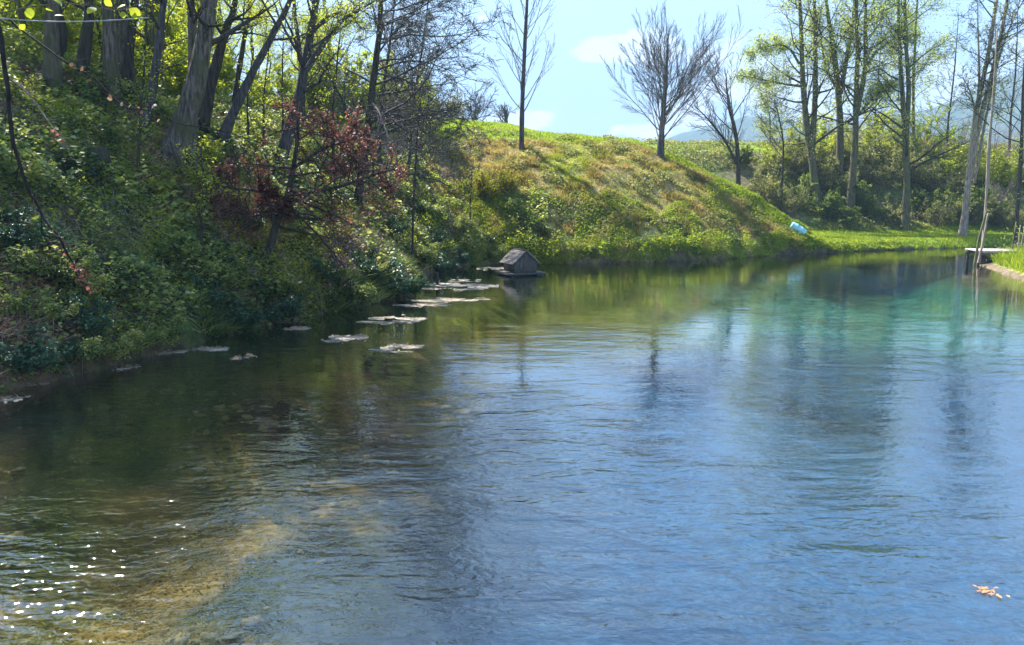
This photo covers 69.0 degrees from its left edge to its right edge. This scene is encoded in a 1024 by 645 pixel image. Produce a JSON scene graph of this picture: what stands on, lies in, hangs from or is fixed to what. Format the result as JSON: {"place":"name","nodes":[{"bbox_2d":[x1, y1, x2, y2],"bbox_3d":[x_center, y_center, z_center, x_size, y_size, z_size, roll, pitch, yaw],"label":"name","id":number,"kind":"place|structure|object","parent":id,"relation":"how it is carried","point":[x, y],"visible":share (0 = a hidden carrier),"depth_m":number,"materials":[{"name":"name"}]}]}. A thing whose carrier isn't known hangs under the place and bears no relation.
{"place":"outdoors","nodes":[
{"label":"outdoors","id":0,"kind":"place"},
{"bbox_2d":[0,24,98,311],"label":"hanging branch","id":1,"kind":"object","parent":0,"point":[9,111],"visible":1,"depth_m":4.90,"materials":[{"name":"black plant"}]},
{"bbox_2d":[9,19,277,148],"bbox_3d":[-3.409,-2.166,6.793,2.338,1.207,0.664,-1,10,-9],"label":"hanging branch","id":2,"kind":"object","parent":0,"point":[110,97],"visible":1,"depth_m":6.76,"materials":[{"name":"black plant"}]},
{"bbox_2d":[0,0,154,29],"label":"hanging branch","id":3,"kind":"object","parent":2,"relation":"attached to","point":[29,12],"visible":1,"depth_m":6.16,"materials":[{"name":"green plant"}]},
{"bbox_2d":[0,59,1023,644],"bbox_3d":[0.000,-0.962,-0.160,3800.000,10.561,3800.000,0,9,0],"label":"ground","id":4,"kind":"structure","parent":0,"point":[436,563],"depth_m":9.47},
{"bbox_2d":[0,199,73,257],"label":"shrub","id":5,"kind":"object","parent":4,"relation":"on","point":[13,235],"visible":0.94,"depth_m":11.76,"materials":[{"name":"green plant"}]},
{"bbox_2d":[0,284,84,322],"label":"shrub","id":6,"kind":"object","parent":4,"relation":"on","point":[14,303],"visible":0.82,"depth_m":10.99,"materials":[{"name":"green plant"}]},
{"bbox_2d":[21,0,65,97],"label":"tree","id":7,"kind":"object","parent":4,"relation":"on","point":[52,66],"visible":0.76,"depth_m":17.10,"materials":[{"name":"grey plant"}]},
{"bbox_2d":[0,317,93,377],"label":"shrub","id":8,"kind":"object","parent":4,"relation":"on","point":[23,363],"visible":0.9,"depth_m":10.40,"materials":[{"name":"green plant"}]},
{"bbox_2d":[0,240,101,287],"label":"shrub","id":9,"kind":"object","parent":4,"relation":"on","point":[60,273],"visible":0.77,"depth_m":11.67,"materials":[{"name":"green plant"}]},
{"bbox_2d":[10,0,93,97],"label":"tree","id":10,"kind":"object","parent":4,"relation":"on","point":[84,48],"visible":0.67,"depth_m":17.91,"materials":[{"name":"brown plant"}]},
{"bbox_2d":[3,0,115,63],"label":"shrub","id":11,"kind":"object","parent":4,"relation":"on","point":[39,25],"visible":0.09,"depth_m":22.49,"materials":[{"name":"green plant"}]},
{"bbox_2d":[40,329,113,372],"bbox_3d":[-6.584,0.415,11.038,1.154,0.551,1.110,-2,10,-14],"label":"shrub","id":12,"kind":"object","parent":4,"relation":"on","point":[98,345],"visible":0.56,"depth_m":10.94,"materials":[{"name":"green plant"}]},
{"bbox_2d":[39,293,119,339],"bbox_3d":[-6.601,-0.116,11.514,1.048,0.751,1.165,-1,10,-7],"label":"shrub","id":13,"kind":"object","parent":4,"relation":"on","point":[90,321],"visible":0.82,"depth_m":11.37,"materials":[{"name":"green plant"}]},
{"bbox_2d":[49,270,131,307],"bbox_3d":[-7.027,-0.552,12.161,1.347,0.642,1.295,-1,10,-7],"label":"shrub","id":14,"kind":"object","parent":4,"relation":"on","point":[103,282],"visible":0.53,"depth_m":12.00,"materials":[{"name":"green plant"}]},
{"bbox_2d":[94,0,129,109],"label":"tree","id":15,"kind":"object","parent":4,"relation":"on","point":[110,57],"visible":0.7,"depth_m":18.09,"materials":[{"name":"grey plant"}]},
{"bbox_2d":[74,322,154,359],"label":"shrub","id":16,"kind":"object","parent":4,"relation":"on","point":[123,346],"visible":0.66,"depth_m":11.65,"materials":[{"name":"green plant"}]},
{"bbox_2d":[112,0,138,110],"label":"tree","id":17,"kind":"object","parent":4,"relation":"on","point":[128,67],"visible":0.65,"depth_m":18.81,"materials":[{"name":"brown plant"}]},
{"bbox_2d":[65,0,187,83],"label":"woodland tree","id":18,"kind":"object","parent":4,"relation":"on","point":[98,28],"visible":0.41,"depth_m":22.49,"materials":[{"name":"green plant"}]},
{"bbox_2d":[108,0,166,141],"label":"tree","id":19,"kind":"object","parent":4,"relation":"on","point":[158,44],"visible":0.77,"depth_m":17.29,"materials":[{"name":"brown plant"}]},
{"bbox_2d":[118,2,169,172],"bbox_3d":[-7.868,-5.043,16.038,0.988,3.876,1.026,5,11,28],"label":"sapling","id":20,"kind":"object","parent":4,"relation":"on","point":[144,50],"visible":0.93,"depth_m":15.95,"materials":[{"name":"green plant"}]},
{"bbox_2d":[116,313,187,345],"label":"shrub","id":21,"kind":"object","parent":4,"relation":"on","point":[173,329],"visible":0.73,"depth_m":12.47,"materials":[{"name":"green plant"}]},
{"bbox_2d":[95,0,226,80],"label":"shrub","id":22,"kind":"object","parent":4,"relation":"on","point":[169,32],"visible":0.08,"depth_m":26.68,"materials":[{"name":"green plant"}]},
{"bbox_2d":[100,0,255,93],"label":"woodland tree","id":23,"kind":"object","parent":4,"relation":"on","point":[164,82],"visible":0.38,"depth_m":23.00,"materials":[{"name":"green plant"}]},
{"bbox_2d":[134,36,224,98],"bbox_3d":[-11.549,-8.523,25.509,2.443,2.318,2.840,4,10,22],"label":"shrub","id":24,"kind":"object","parent":4,"relation":"on","point":[173,88],"visible":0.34,"depth_m":25.15,"materials":[{"name":"green plant"}]},
{"bbox_2d":[147,233,215,264],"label":"shrub","id":25,"kind":"object","parent":4,"relation":"on","point":[187,247],"visible":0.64,"depth_m":14.41,"materials":[{"name":"green plant"}]},
{"bbox_2d":[115,0,264,98],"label":"woodland tree","id":26,"kind":"object","parent":4,"relation":"on","point":[121,30],"visible":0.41,"depth_m":19.40,"materials":[{"name":"grey plant"}]},
{"bbox_2d":[0,362,401,644],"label":"water weeds","id":27,"kind":"object","parent":4,"relation":"on","point":[136,598],"visible":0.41,"depth_m":8.21,"materials":[{"name":"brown plant"}]},
{"bbox_2d":[176,135,228,269],"bbox_3d":[-5.944,-2.283,14.661,0.800,2.708,0.988,9,13,43],"label":"sapling","id":28,"kind":"object","parent":4,"relation":"on","point":[205,189],"visible":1,"depth_m":14.53,"materials":[{"name":"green plant"}]},
{"bbox_2d":[174,273,230,308],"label":"shrub","id":29,"kind":"object","parent":4,"relation":"on","point":[217,297],"visible":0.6,"depth_m":14.05,"materials":[{"name":"green plant"}]},
{"bbox_2d":[0,377,421,644],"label":"bed stones","id":30,"kind":"object","parent":4,"relation":"on","point":[234,638],"visible":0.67,"depth_m":10.03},
{"bbox_2d":[133,0,294,190],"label":"tree","id":31,"kind":"object","parent":4,"relation":"on","point":[202,41],"visible":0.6,"depth_m":17.35,"materials":[{"name":"grey plant"}]},
{"bbox_2d":[201,254,259,286],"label":"shrub","id":32,"kind":"object","parent":4,"relation":"on","point":[245,263],"visible":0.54,"depth_m":14.86,"materials":[{"name":"green plant"}]},
{"bbox_2d":[0,59,466,418],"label":"leaf litter","id":33,"kind":"object","parent":4,"relation":"on","point":[166,207],"visible":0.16,"depth_m":16.94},
{"bbox_2d":[209,45,268,102],"bbox_3d":[-12.021,-10.166,31.089,2.771,2.629,3.222,5,11,29],"label":"shrub","id":34,"kind":"object","parent":4,"relation":"on","point":[227,60],"visible":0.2,"depth_m":30.95,"materials":[{"name":"green plant"}]},
{"bbox_2d":[215,296,267,331],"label":"shrub","id":35,"kind":"object","parent":4,"relation":"on","point":[254,317],"visible":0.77,"depth_m":14.66,"materials":[{"name":"green plant"}]},
{"bbox_2d":[196,0,287,137],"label":"tree","id":36,"kind":"object","parent":4,"relation":"on","point":[206,107],"visible":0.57,"depth_m":19.44,"materials":[{"name":"green plant"}]},
{"bbox_2d":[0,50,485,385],"bbox_3d":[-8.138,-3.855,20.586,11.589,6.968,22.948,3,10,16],"label":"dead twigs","id":37,"kind":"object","parent":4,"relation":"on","point":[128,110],"visible":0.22,"depth_m":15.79,"materials":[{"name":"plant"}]},
{"bbox_2d":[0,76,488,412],"bbox_3d":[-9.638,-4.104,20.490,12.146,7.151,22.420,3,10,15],"label":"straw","id":38,"kind":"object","parent":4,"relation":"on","point":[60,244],"visible":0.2,"depth_m":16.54,"materials":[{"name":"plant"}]},
{"bbox_2d":[0,238,492,376],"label":"edge sedge","id":39,"kind":"object","parent":4,"relation":"on","point":[219,330],"visible":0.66,"depth_m":17.31,"materials":[{"name":"green plant"}]},
{"bbox_2d":[216,0,284,123],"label":"tree","id":40,"kind":"object","parent":4,"relation":"on","point":[238,68],"visible":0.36,"depth_m":26.27,"materials":[{"name":"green plant"}]},
{"bbox_2d":[211,0,289,110],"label":"woodland tree","id":41,"kind":"object","parent":4,"relation":"on","point":[251,48],"visible":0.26,"depth_m":40.07,"materials":[{"name":"green plant"}]},
{"bbox_2d":[0,50,534,350],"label":"green herbs","id":42,"kind":"object","parent":4,"relation":"on","point":[137,210],"visible":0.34,"depth_m":16.21,"materials":[{"name":"green plant"}]},
{"bbox_2d":[0,81,534,315],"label":"bank grass","id":43,"kind":"structure","parent":4,"relation":"on","point":[167,230],"depth_m":16.98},
{"bbox_2d":[0,52,536,322],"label":"broad leaves","id":44,"kind":"object","parent":4,"relation":"on","point":[45,131],"visible":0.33,"depth_m":16.61,"materials":[{"name":"green plant"}]},
{"bbox_2d":[245,0,294,110],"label":"woodland tree","id":45,"kind":"object","parent":4,"relation":"on","point":[274,58],"visible":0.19,"depth_m":42.96,"materials":[{"name":"green plant"}]},
{"bbox_2d":[0,26,549,414],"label":"ivy cover","id":46,"kind":"object","parent":4,"relation":"on","point":[20,41],"visible":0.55,"depth_m":15.58,"materials":[{"name":"green plant"}]},
{"bbox_2d":[260,290,307,325],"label":"shrub","id":47,"kind":"object","parent":4,"relation":"on","point":[294,307],"visible":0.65,"depth_m":15.66,"materials":[{"name":"green plant"}]},
{"bbox_2d":[216,0,375,148],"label":"tree","id":48,"kind":"object","parent":4,"relation":"on","point":[237,103],"visible":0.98,"depth_m":19.60,"materials":[{"name":"brown plant"}]},
{"bbox_2d":[275,273,322,295],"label":"shrub","id":49,"kind":"object","parent":4,"relation":"on","point":[290,286],"visible":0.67,"depth_m":16.37,"materials":[{"name":"green plant"}]},
{"bbox_2d":[251,0,353,123],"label":"woodland tree","id":50,"kind":"object","parent":4,"relation":"on","point":[312,76],"visible":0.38,"depth_m":31.75,"materials":[{"name":"green plant"}]},
{"bbox_2d":[191,96,414,293],"bbox_3d":[-4.614,-2.901,17.006,4.882,4.379,4.128,0,9,0],"label":"copper beech","id":51,"kind":"object","parent":4,"relation":"on","point":[281,206],"visible":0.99,"depth_m":16.38,"materials":[{"name":"red plant"}]},
{"bbox_2d":[269,51,358,121],"bbox_3d":[-9.139,-10.788,34.469,4.052,3.308,3.486,-2,10,-13],"label":"shrub","id":52,"kind":"object","parent":4,"relation":"on","point":[278,79],"visible":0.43,"depth_m":34.42,"materials":[{"name":"green plant"}]},
{"bbox_2d":[249,0,384,174],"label":"tree","id":53,"kind":"object","parent":4,"relation":"on","point":[306,60],"visible":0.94,"depth_m":20.96,"materials":[{"name":"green plant"}]},
{"bbox_2d":[306,0,363,191],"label":"sapling","id":54,"kind":"object","parent":4,"relation":"on","point":[332,108],"visible":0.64,"depth_m":24.14,"materials":[{"name":"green plant"}]},
{"bbox_2d":[326,272,380,303],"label":"shrub","id":55,"kind":"object","parent":4,"relation":"on","point":[333,294],"visible":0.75,"depth_m":17.44,"materials":[{"name":"green plant"}]},
{"bbox_2d":[323,44,394,118],"bbox_3d":[-7.754,-11.755,37.024,4.636,3.784,3.987,1,10,8],"label":"shrub","id":56,"kind":"object","parent":4,"relation":"on","point":[355,78],"visible":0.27,"depth_m":36.63,"materials":[{"name":"green plant"}]},
{"bbox_2d":[340,244,400,281],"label":"shrub","id":57,"kind":"object","parent":4,"relation":"on","point":[372,265],"visible":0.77,"depth_m":18.88,"materials":[{"name":"green plant"}]},
{"bbox_2d":[248,0,516,240],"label":"tree","id":58,"kind":"object","parent":4,"relation":"on","point":[371,102],"visible":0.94,"depth_m":24.41,"materials":[{"name":"green plant"}]},
{"bbox_2d":[343,0,457,169],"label":"tree","id":59,"kind":"object","parent":4,"relation":"on","point":[389,49],"visible":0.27,"depth_m":29.90,"materials":[{"name":"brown plant"}]},
{"bbox_2d":[374,257,433,298],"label":"shrub","id":60,"kind":"object","parent":4,"relation":"on","point":[401,284],"visible":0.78,"depth_m":19.48,"materials":[{"name":"green plant"}]},
{"bbox_2d":[326,0,498,177],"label":"tree","id":61,"kind":"object","parent":4,"relation":"on","point":[401,52],"visible":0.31,"depth_m":30.86,"materials":[{"name":"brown plant"}]},
{"bbox_2d":[393,80,445,266],"bbox_3d":[-2.963,-4.817,24.646,2.171,6.268,1.307,7,12,36],"label":"sapling","id":62,"kind":"object","parent":4,"relation":"on","point":[412,237],"visible":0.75,"depth_m":24.47,"materials":[{"name":"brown plant"}]},
{"bbox_2d":[252,110,643,144],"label":"meadow grass","id":63,"kind":"structure","parent":4,"relation":"on","point":[503,126],"depth_m":40.58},
{"bbox_2d":[472,161,512,199],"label":"shrub","id":64,"kind":"object","parent":4,"relation":"on","point":[481,180],"visible":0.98,"depth_m":32.42,"materials":[{"name":"green plant"}]},
{"bbox_2d":[482,0,555,150],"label":"tree","id":65,"kind":"object","parent":4,"relation":"on","point":[522,101],"visible":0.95,"depth_m":35.89,"materials":[{"name":"brown plant"}]},
{"bbox_2d":[415,137,797,265],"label":"mound grass","id":66,"kind":"structure","parent":4,"relation":"on","point":[560,168],"depth_m":34.76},
{"bbox_2d":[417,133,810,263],"bbox_3d":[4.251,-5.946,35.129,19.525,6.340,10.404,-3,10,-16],"label":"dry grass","id":67,"kind":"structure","parent":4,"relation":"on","point":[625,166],"depth_m":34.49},
{"bbox_2d":[432,126,799,260],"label":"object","id":68,"kind":"object","parent":4,"relation":"on","point":[613,140],"visible":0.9,"depth_m":34.41,"materials":[{"name":"green plant"}]},
{"bbox_2d":[421,180,820,261],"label":"mound herbs","id":69,"kind":"object","parent":4,"relation":"on","point":[683,205],"visible":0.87,"depth_m":32.24,"materials":[{"name":"green plant"}]},
{"bbox_2d":[599,2,752,158],"bbox_3d":[7.230,-12.241,38.503,7.665,7.435,8.259,-8,12,-40],"label":"tree","id":70,"kind":"object","parent":4,"relation":"on","point":[684,80],"visible":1,"depth_m":37.56,"materials":[{"name":"brown plant"}]},
{"bbox_2d":[451,223,903,264],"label":"shore tufts","id":71,"kind":"object","parent":4,"relation":"on","point":[843,244],"visible":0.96,"depth_m":31.84,"materials":[{"name":"green plant"}]},
{"bbox_2d":[676,45,771,185],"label":"tree","id":72,"kind":"object","parent":4,"relation":"on","point":[736,157],"visible":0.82,"depth_m":45.60,"materials":[{"name":"brown plant"}]},
{"bbox_2d":[637,142,838,252],"bbox_3d":[10.880,-6.702,38.267,11.045,5.755,2.289,7,12,35],"label":"mown strip","id":73,"kind":"object","parent":4,"relation":"on","point":[679,159],"visible":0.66,"depth_m":37.51,"materials":[{"name":"green plant"}]},
{"bbox_2d":[747,165,786,198],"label":"shrub","id":74,"kind":"object","parent":4,"relation":"on","point":[770,184],"visible":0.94,"depth_m":48.69,"materials":[{"name":"green plant"}]},
{"bbox_2d":[754,131,799,169],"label":"shrub","id":75,"kind":"object","parent":4,"relation":"on","point":[768,156],"visible":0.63,"depth_m":51.71,"materials":[{"name":"green plant"}]},
{"bbox_2d":[747,80,822,207],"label":"tree","id":76,"kind":"object","parent":4,"relation":"on","point":[781,128],"visible":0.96,"depth_m":47.47,"materials":[{"name":"green plant"}]},
{"bbox_2d":[768,183,812,213],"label":"shrub","id":77,"kind":"object","parent":4,"relation":"on","point":[788,204],"visible":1,"depth_m":47.83,"materials":[{"name":"green plant"}]},
{"bbox_2d":[792,142,837,176],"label":"shrub","id":78,"kind":"object","parent":4,"relation":"on","point":[828,160],"visible":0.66,"depth_m":50.89,"materials":[{"name":"green plant"}]},
{"bbox_2d":[729,0,924,204],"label":"tree","id":79,"kind":"object","parent":4,"relation":"on","point":[808,125],"visible":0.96,"depth_m":47.78,"materials":[{"name":"green plant"}]},
{"bbox_2d":[632,137,1023,230],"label":"slope undergrowth","id":80,"kind":"object","parent":4,"relation":"on","point":[699,144],"visible":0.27,"depth_m":51.65,"materials":[{"name":"green plant"}]},
{"bbox_2d":[805,192,850,218],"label":"shrub","id":81,"kind":"object","parent":4,"relation":"on","point":[824,206],"visible":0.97,"depth_m":47.27,"materials":[{"name":"green plant"}]},
{"bbox_2d":[759,0,904,184],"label":"tree","id":82,"kind":"object","parent":4,"relation":"on","point":[839,144],"visible":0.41,"depth_m":49.58,"materials":[{"name":"green plant"}]},
{"bbox_2d":[818,156,863,191],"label":"shrub","id":83,"kind":"object","parent":4,"relation":"on","point":[830,177],"visible":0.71,"depth_m":49.86,"materials":[{"name":"green plant"}]},
{"bbox_2d":[761,0,929,209],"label":"tree","id":84,"kind":"object","parent":4,"relation":"on","point":[851,195],"visible":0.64,"depth_m":47.02,"materials":[{"name":"green plant"}]},
{"bbox_2d":[826,180,878,205],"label":"shrub","id":85,"kind":"object","parent":4,"relation":"on","point":[860,192],"visible":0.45,"depth_m":48.47,"materials":[{"name":"green plant"}]},
{"bbox_2d":[824,124,890,169],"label":"shrub","id":86,"kind":"object","parent":4,"relation":"on","point":[872,157],"visible":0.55,"depth_m":51.91,"materials":[{"name":"green plant"}]},
{"bbox_2d":[857,149,903,188],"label":"shrub","id":87,"kind":"object","parent":4,"relation":"on","point":[888,172],"visible":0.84,"depth_m":50.77,"materials":[{"name":"green plant"}]},
{"bbox_2d":[872,130,928,173],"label":"shrub","id":88,"kind":"object","parent":4,"relation":"on","point":[894,151],"visible":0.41,"depth_m":51.88,"materials":[{"name":"green plant"}]},
{"bbox_2d":[800,220,1023,251],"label":"flat bank grass","id":89,"kind":"structure","parent":4,"relation":"on","point":[927,234],"depth_m":43.60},
{"bbox_2d":[867,0,968,174],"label":"tree","id":90,"kind":"object","parent":4,"relation":"on","point":[929,76],"visible":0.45,"depth_m":51.85,"materials":[{"name":"green plant"}]},
{"bbox_2d":[828,0,1012,230],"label":"tree","id":91,"kind":"object","parent":4,"relation":"on","point":[905,105],"visible":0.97,"depth_m":45.18,"materials":[{"name":"green plant"}]},
{"bbox_2d":[898,151,944,187],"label":"shrub","id":92,"kind":"object","parent":4,"relation":"on","point":[916,180],"visible":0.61,"depth_m":50.98,"materials":[{"name":"green plant"}]},
{"bbox_2d":[898,187,949,213],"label":"shrub","id":93,"kind":"object","parent":4,"relation":"on","point":[917,201],"visible":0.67,"depth_m":49.03,"materials":[{"name":"green plant"}]},
{"bbox_2d":[900,102,963,149],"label":"shrub","id":94,"kind":"object","parent":4,"relation":"on","point":[929,127],"visible":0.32,"depth_m":55.04,"materials":[{"name":"green plant"}]},
{"bbox_2d":[916,195,960,225],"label":"shrub","id":95,"kind":"object","parent":4,"relation":"on","point":[932,214],"visible":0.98,"depth_m":47.33,"materials":[{"name":"green plant"}]},
{"bbox_2d":[914,155,975,194],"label":"shrub","id":96,"kind":"object","parent":4,"relation":"on","point":[954,183],"visible":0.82,"depth_m":50.26,"materials":[{"name":"green plant"}]},
{"bbox_2d":[922,130,977,176],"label":"shrub","id":97,"kind":"object","parent":4,"relation":"on","point":[948,170],"visible":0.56,"depth_m":52.02,"materials":[{"name":"green plant"}]},
{"bbox_2d":[915,3,985,155],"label":"tree","id":98,"kind":"object","parent":4,"relation":"on","point":[951,102],"visible":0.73,"depth_m":54.10,"materials":[{"name":"green plant"}]},
{"bbox_2d":[940,186,1001,223],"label":"shrub","id":99,"kind":"object","parent":4,"relation":"on","point":[980,215],"visible":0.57,"depth_m":47.63,"materials":[{"name":"green plant"}]},
{"bbox_2d":[939,0,1023,245],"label":"tree","id":100,"kind":"object","parent":4,"relation":"on","point":[1019,178],"visible":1,"depth_m":39.28,"materials":[{"name":"green plant"}]},
{"bbox_2d":[949,0,1023,235],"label":"tree","id":101,"kind":"object","parent":4,"relation":"on","point":[970,174],"visible":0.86,"depth_m":41.19,"materials":[{"name":"grey plant"}]},
{"bbox_2d":[980,2,1023,155],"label":"tree","id":102,"kind":"object","parent":4,"relation":"on","point":[1011,110],"visible":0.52,"depth_m":55.85,"materials":[{"name":"green plant"}]},
{"bbox_2d":[986,243,1023,272],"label":"grass","id":103,"kind":"structure","parent":4,"relation":"on","point":[1013,260],"depth_m":27.21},
{"bbox_2d":[988,194,1023,227],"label":"shrub","id":104,"kind":"object","parent":4,"relation":"on","point":[1007,218],"visible":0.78,"depth_m":47.60,"materials":[{"name":"green plant"}]},
{"bbox_2d":[0,246,1023,637],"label":"water","id":105,"kind":"structure","parent":0,"point":[726,320],"depth_m":11.89,"materials":[{"name":"liquid"}]},
{"bbox_2d":[494,248,545,276],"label":"duck house","id":106,"kind":"structure","parent":0,"point":[516,261],"depth_m":25.34,"materials":[{"name":"grey wood"}]},
{"bbox_2d":[61,0,1023,141],"label":"sky","id":107,"kind":"structure","parent":0,"point":[574,96],"materials":[{"name":"blue"}]},
{"bbox_2d":[664,69,1022,144],"bbox_3d":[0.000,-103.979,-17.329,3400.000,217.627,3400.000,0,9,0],"label":"mountain range","id":108,"kind":"structure","parent":0,"point":[748,125],"depth_m":941.11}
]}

